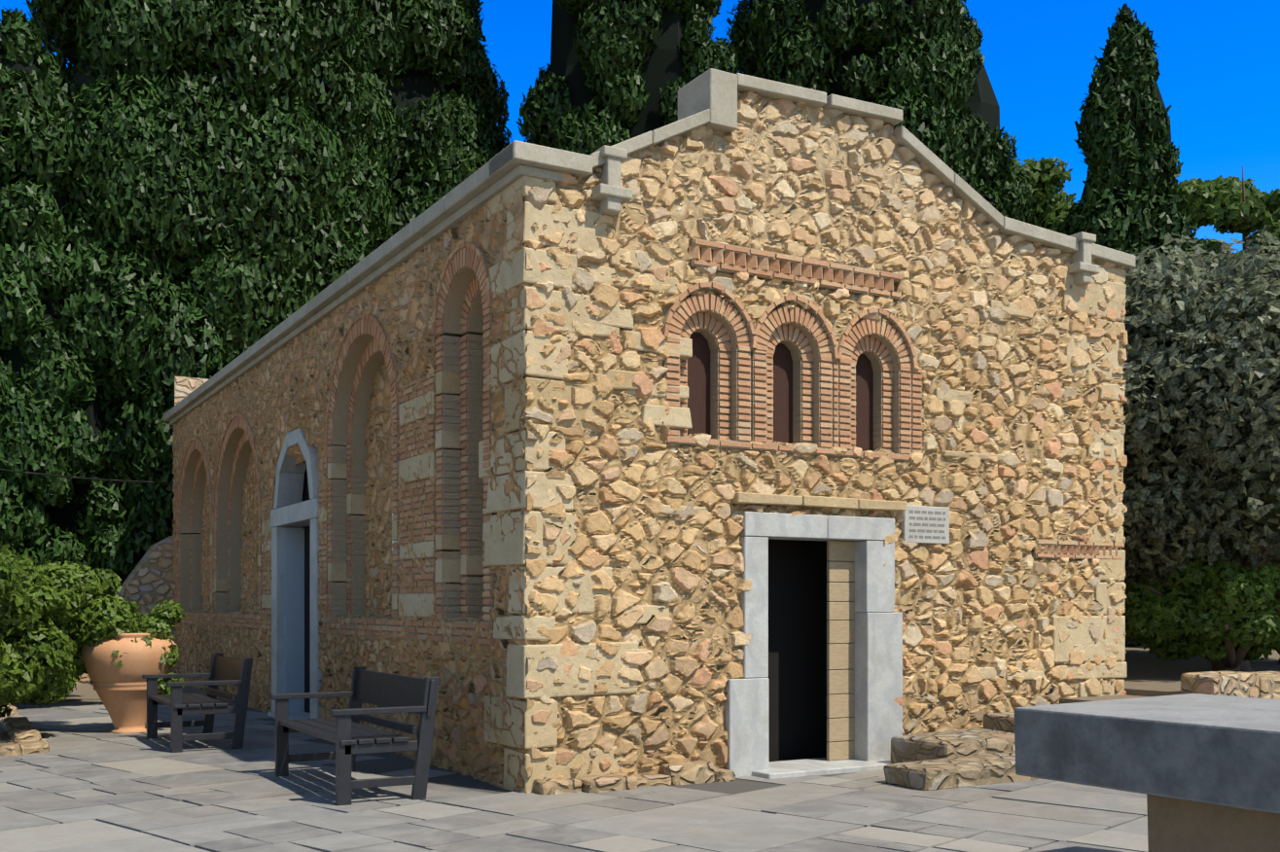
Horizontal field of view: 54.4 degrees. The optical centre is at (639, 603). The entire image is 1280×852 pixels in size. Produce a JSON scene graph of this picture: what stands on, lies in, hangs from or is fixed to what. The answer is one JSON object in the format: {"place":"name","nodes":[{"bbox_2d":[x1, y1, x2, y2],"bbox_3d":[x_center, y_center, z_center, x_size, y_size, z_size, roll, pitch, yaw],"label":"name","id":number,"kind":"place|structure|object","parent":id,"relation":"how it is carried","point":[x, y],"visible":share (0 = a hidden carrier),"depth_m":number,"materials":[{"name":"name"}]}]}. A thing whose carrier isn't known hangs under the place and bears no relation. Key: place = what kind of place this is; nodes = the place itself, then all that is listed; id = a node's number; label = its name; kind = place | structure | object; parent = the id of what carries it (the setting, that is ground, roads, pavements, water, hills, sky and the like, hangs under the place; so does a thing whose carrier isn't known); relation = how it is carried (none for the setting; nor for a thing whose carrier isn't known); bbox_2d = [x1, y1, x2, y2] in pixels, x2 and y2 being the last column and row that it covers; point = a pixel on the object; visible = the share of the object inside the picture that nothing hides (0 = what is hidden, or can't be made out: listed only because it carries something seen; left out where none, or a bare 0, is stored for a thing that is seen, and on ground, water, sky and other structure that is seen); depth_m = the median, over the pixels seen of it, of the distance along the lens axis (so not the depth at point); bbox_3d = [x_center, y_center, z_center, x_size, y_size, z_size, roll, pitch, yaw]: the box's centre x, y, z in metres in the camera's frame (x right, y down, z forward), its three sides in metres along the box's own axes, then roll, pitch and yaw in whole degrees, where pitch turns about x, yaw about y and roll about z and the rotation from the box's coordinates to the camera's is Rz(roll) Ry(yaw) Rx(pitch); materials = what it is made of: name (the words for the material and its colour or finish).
{"place":"outdoors","nodes":[
{"label":"outdoors","id":0,"kind":"place"},
{"bbox_2d":[0,697,1148,851],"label":"paving","id":1,"kind":"structure","parent":0,"point":[140,786],"depth_m":8.36,"materials":[{"name":"stone"}]},
{"bbox_2d":[0,703,49,755],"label":"rock","id":2,"kind":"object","parent":1,"relation":"on","point":[23,733],"depth_m":12.21,"materials":[{"name":"beige stone"}]},
{"bbox_2d":[0,468,174,483],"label":"overhead cable","id":3,"kind":"object","parent":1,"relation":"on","point":[84,478],"visible":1,"depth_m":17.66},
{"bbox_2d":[81,632,177,733],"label":"pithos","id":4,"kind":"object","parent":1,"relation":"on","point":[122,693],"visible":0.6,"depth_m":13.24,"materials":[{"name":"ceramic"}]},
{"bbox_2d":[78,598,185,695],"bbox_3d":[-5.547,0.496,13.577,1.131,1.115,0.969,0,0,-30],"label":"potted plant","id":5,"kind":"object","parent":4,"relation":"in","point":[158,622],"visible":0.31,"depth_m":13.46,"materials":[{"name":"green plant"}]},
{"bbox_2d":[142,653,252,752],"bbox_3d":[-4.417,0.963,12.378,0.785,0.880,1.500,0,0,-30],"label":"bench","id":6,"kind":"object","parent":1,"relation":"on","point":[227,670],"visible":0.9,"depth_m":11.90,"materials":[{"name":"grey wood"}]},
{"bbox_2d":[269,666,439,805],"bbox_3d":[-2.211,0.963,9.484,0.785,0.880,1.780,0,0,-30],"label":"bench","id":7,"kind":"object","parent":1,"relation":"on","point":[348,733],"visible":0.85,"depth_m":9.01,"materials":[{"name":"grey wood"}]},
{"bbox_2d":[533,760,735,794],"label":"plinth stones","id":8,"kind":"object","parent":1,"relation":"on","point":[693,772],"visible":0.67,"depth_m":9.45,"materials":[{"name":"beige stone"}]},
{"bbox_2d":[883,711,1041,790],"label":"stone steps","id":9,"kind":"structure","parent":1,"relation":"on","point":[985,755],"depth_m":10.03,"materials":[{"name":"beige stone"}]},
{"bbox_2d":[1146,794,1279,851],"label":"table base","id":10,"kind":"object","parent":1,"relation":"on","point":[1176,825],"visible":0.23,"depth_m":5.34,"materials":[{"name":"brown stone"}]},
{"bbox_2d":[1013,693,1279,814],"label":"table slab","id":11,"kind":"structure","parent":10,"relation":"on","point":[1219,750],"depth_m":5.48,"materials":[{"name":"grey stone"}]},
{"bbox_2d":[0,0,1279,252],"label":"sky","id":12,"kind":"structure","parent":0,"point":[1219,60],"materials":[{"name":"blue"}]},
{"bbox_2d":[1059,641,1279,704],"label":"ground","id":13,"kind":"structure","parent":0,"point":[1148,675],"depth_m":15.50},
{"bbox_2d":[515,0,738,155],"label":"cypress","id":14,"kind":"object","parent":13,"relation":"on","point":[613,35],"depth_m":27.23,"materials":[{"name":"green plant"}]},
{"bbox_2d":[722,0,992,194],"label":"cypress","id":15,"kind":"object","parent":13,"relation":"on","point":[936,123],"depth_m":28.69,"materials":[{"name":"green plant"}]},
{"bbox_2d":[960,15,1032,223],"bbox_3d":[8.069,-7.555,32.806,5.319,18.515,5.561,0,0,-30],"label":"cypress","id":16,"kind":"object","parent":13,"relation":"on","point":[1009,195],"depth_m":31.93,"materials":[{"name":"green plant"}]},
{"bbox_2d":[1012,156,1076,232],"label":"tree","id":17,"kind":"object","parent":13,"relation":"on","point":[1050,205],"visible":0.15,"depth_m":44.29,"materials":[{"name":"green plant"}]},
{"bbox_2d":[1055,2,1197,646],"bbox_3d":[9.756,-5.507,25.078,3.275,13.300,3.215,0,0,-30],"label":"cypress","id":18,"kind":"object","parent":13,"relation":"on","point":[1139,228],"depth_m":24.48,"materials":[{"name":"green plant"}]},
{"bbox_2d":[1122,558,1193,658],"bbox_3d":[8.094,-0.366,18.958,4.000,3.153,4.165,0,0,-30],"label":"hedge","id":19,"kind":"object","parent":13,"relation":"on","point":[1133,577],"depth_m":17.79,"materials":[{"name":"green plant"}]},
{"bbox_2d":[1121,224,1279,672],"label":"olive","id":20,"kind":"object","parent":13,"relation":"on","point":[1201,371],"depth_m":13.55,"materials":[{"name":"green plant"}]},
{"bbox_2d":[1121,557,1279,672],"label":"bush","id":21,"kind":"object","parent":13,"relation":"on","point":[1242,602],"depth_m":13.81,"materials":[{"name":"green plant"}]},
{"bbox_2d":[1159,509,1279,664],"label":"hedge","id":22,"kind":"object","parent":13,"relation":"on","point":[1274,560],"depth_m":16.55,"materials":[{"name":"green plant"}]},
{"bbox_2d":[1180,671,1279,699],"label":"stone wall","id":23,"kind":"structure","parent":13,"relation":"on","point":[1262,685],"depth_m":11.80,"materials":[{"name":"beige stone"}]},
{"bbox_2d":[1174,165,1279,263],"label":"tree","id":24,"kind":"object","parent":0,"point":[1220,205],"depth_m":40.90,"materials":[{"name":"green plant"}]},
{"bbox_3d":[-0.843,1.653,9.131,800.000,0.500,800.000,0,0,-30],"label":"ground","id":25,"kind":"structure","parent":0,"visible":0},
{"bbox_2d":[32,590,117,705],"bbox_3d":[-8.308,0.599,16.898,2.521,2.240,2.389,0,0,-30],"label":"bush","id":26,"kind":"object","parent":25,"relation":"on","point":[75,614],"depth_m":16.92,"materials":[{"name":"green plant"}]},
{"bbox_2d":[0,5,156,584],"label":"cypress","id":27,"kind":"object","parent":25,"relation":"on","point":[42,429],"depth_m":22.13,"materials":[{"name":"green plant"}]},
{"bbox_2d":[0,683,206,746],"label":"planting bed","id":28,"kind":"object","parent":25,"relation":"on","point":[85,693],"depth_m":18.30,"materials":[{"name":"brown soil"}]},
{"bbox_2d":[0,543,71,706],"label":"bush","id":29,"kind":"object","parent":28,"relation":"on","point":[12,573],"visible":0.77,"depth_m":11.90,"materials":[{"name":"green plant"}]},
{"bbox_2d":[0,552,143,717],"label":"bush","id":30,"kind":"object","parent":28,"relation":"on","point":[63,590],"visible":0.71,"depth_m":12.75,"materials":[{"name":"green plant"}]},
{"bbox_2d":[75,535,175,683],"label":"stone wall","id":31,"kind":"structure","parent":28,"relation":"on","point":[148,584],"depth_m":21.63,"materials":[{"name":"grey stone"}]},
{"bbox_2d":[23,0,399,592],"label":"cypress","id":32,"kind":"object","parent":25,"relation":"on","point":[154,190],"depth_m":23.21,"materials":[{"name":"green plant"}]},
{"bbox_2d":[172,185,530,791],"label":"side wall","id":33,"kind":"structure","parent":25,"relation":"on","point":[278,396],"depth_m":12.68,"materials":[{"name":"brown stone"}]},
{"bbox_2d":[267,427,322,719],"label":"side door frame","id":34,"kind":"structure","parent":33,"relation":"attached to","point":[292,510],"depth_m":15.15,"materials":[{"name":"stone"}]},
{"bbox_2d":[284,468,311,712],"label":"side door","id":35,"kind":"structure","parent":34,"relation":"in","point":[294,610],"depth_m":15.43,"materials":[{"name":"grey"}]},
{"bbox_2d":[349,0,512,248],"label":"cypress","id":36,"kind":"object","parent":25,"relation":"on","point":[464,138],"depth_m":28.56,"materials":[{"name":"green plant"}]},
{"bbox_2d":[174,376,1121,549],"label":"hidden walls","id":37,"kind":"structure","parent":25,"relation":"on","point":[184,387],"depth_m":21.90,"materials":[{"name":"beige stone"}]},
{"bbox_2d":[163,68,1135,425],"bbox_3d":[-1.712,-3.722,17.101,6.757,1.170,14.906,0,0,-30],"label":"roof coping","id":38,"kind":"object","parent":37,"relation":"on","point":[708,97],"visible":0.48,"depth_m":10.58,"materials":[{"name":"grey stone"}]},
{"bbox_2d":[177,238,1123,645],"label":"trim","id":39,"kind":"structure","parent":37,"relation":"attached to","point":[451,470],"depth_m":10.66,"materials":[{"name":"brown brick"}]},
{"bbox_2d":[177,242,491,643],"bbox_3d":[-4.401,-1.312,15.606,0.394,3.250,13.611,0,0,-30],"label":"brick","id":40,"kind":"object","parent":39,"relation":"on","point":[473,259],"visible":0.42,"depth_m":11.48,"materials":[{"name":"brown brick"}]},
{"bbox_2d":[210,370,490,616],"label":"stone blocks","id":41,"kind":"structure","parent":39,"relation":"on","point":[464,565],"depth_m":10.97,"materials":[{"name":"beige stone"}]},
{"bbox_2d":[767,539,842,761],"bbox_3d":[-1.696,-0.772,17.285,5.790,4.750,13.770,0,0,-30],"label":"dark interior","id":42,"kind":"object","parent":25,"relation":"on","point":[798,669],"depth_m":11.12,"materials":[{"name":"black"}]},
{"bbox_2d":[524,90,1127,793],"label":"facade wall","id":43,"kind":"structure","parent":25,"relation":"on","point":[804,180],"depth_m":10.50,"materials":[{"name":"beige stone"}]},
{"bbox_2d":[478,175,639,792],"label":"quoins","id":44,"kind":"object","parent":43,"relation":"attached to","point":[511,550],"visible":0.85,"depth_m":9.27,"materials":[{"name":"beige stone"}]},
{"bbox_2d":[590,144,632,215],"bbox_3d":[-0.240,-3.194,9.446,0.280,0.475,0.260,0,0,-30],"label":"bracket","id":45,"kind":"object","parent":43,"relation":"attached to","point":[611,195],"visible":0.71,"depth_m":9.36,"materials":[{"name":"white stone"}]},
{"bbox_2d":[588,248,708,659],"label":"stone blocks","id":46,"kind":"structure","parent":43,"relation":"attached to","point":[677,416],"depth_m":9.63,"materials":[{"name":"beige stone"}]},
{"bbox_2d":[687,332,873,451],"bbox_3d":[1.187,-1.797,10.560,2.055,0.880,0.040,0,0,-30],"label":"window","id":47,"kind":"structure","parent":43,"relation":"attached to","point":[698,380],"depth_m":10.54,"materials":[{"name":"brown wood"}]},
{"bbox_2d":[725,511,902,779],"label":"front door frame","id":48,"kind":"structure","parent":43,"relation":"attached to","point":[878,668],"depth_m":10.58,"materials":[{"name":"white stone"}]},
{"bbox_2d":[826,540,854,760],"bbox_3d":[1.750,0.403,10.799,0.300,1.894,0.040,0,0,-30],"label":"door jamb","id":49,"kind":"object","parent":48,"relation":"in","point":[840,726],"depth_m":10.77,"materials":[{"name":"beige stone"}]},
{"bbox_2d":[732,492,905,510],"bbox_3d":[1.489,-0.854,10.553,1.778,0.092,0.282,0,0,-30],"label":"relieving course door","id":50,"kind":"structure","parent":43,"relation":"attached to","point":[806,501],"depth_m":10.39,"materials":[{"name":"beige stone"}]},
{"bbox_2d":[663,239,1123,559],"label":"brick window surrounds","id":51,"kind":"object","parent":43,"relation":"attached to","point":[773,266],"visible":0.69,"depth_m":10.41,"materials":[{"name":"brown brick"}]},
{"bbox_2d":[900,504,949,544],"bbox_3d":[2.527,-0.702,11.084,0.530,0.330,0.095,0,0,-30],"label":"plaque","id":52,"kind":"object","parent":43,"relation":"attached to","point":[906,527],"visible":0.67,"depth_m":11.03,"materials":[{"name":"white stone"}]},
{"bbox_2d":[909,510,945,538],"bbox_3d":[2.550,-0.702,11.044,0.430,0.244,0.007,0,0,-30],"label":"plaque lettering","id":53,"kind":"object","parent":52,"relation":"attached to","point":[926,524],"visible":1,"depth_m":11.04},
{"bbox_2d":[933,299,1065,680],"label":"wall stones","id":54,"kind":"object","parent":43,"relation":"attached to","point":[1029,673],"visible":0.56,"depth_m":11.52,"materials":[{"name":"beige stone"}]},
{"bbox_2d":[1066,231,1100,285],"bbox_3d":[4.253,-3.324,12.045,0.280,0.475,0.260,0,0,-30],"label":"bracket","id":55,"kind":"object","parent":43,"relation":"attached to","point":[1083,267],"visible":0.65,"depth_m":11.95,"materials":[{"name":"white stone"}]},
{"bbox_2d":[1050,264,1126,697],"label":"quoins","id":56,"kind":"object","parent":43,"relation":"attached to","point":[1080,634],"visible":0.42,"depth_m":12.24,"materials":[{"name":"beige stone"}]}
]}

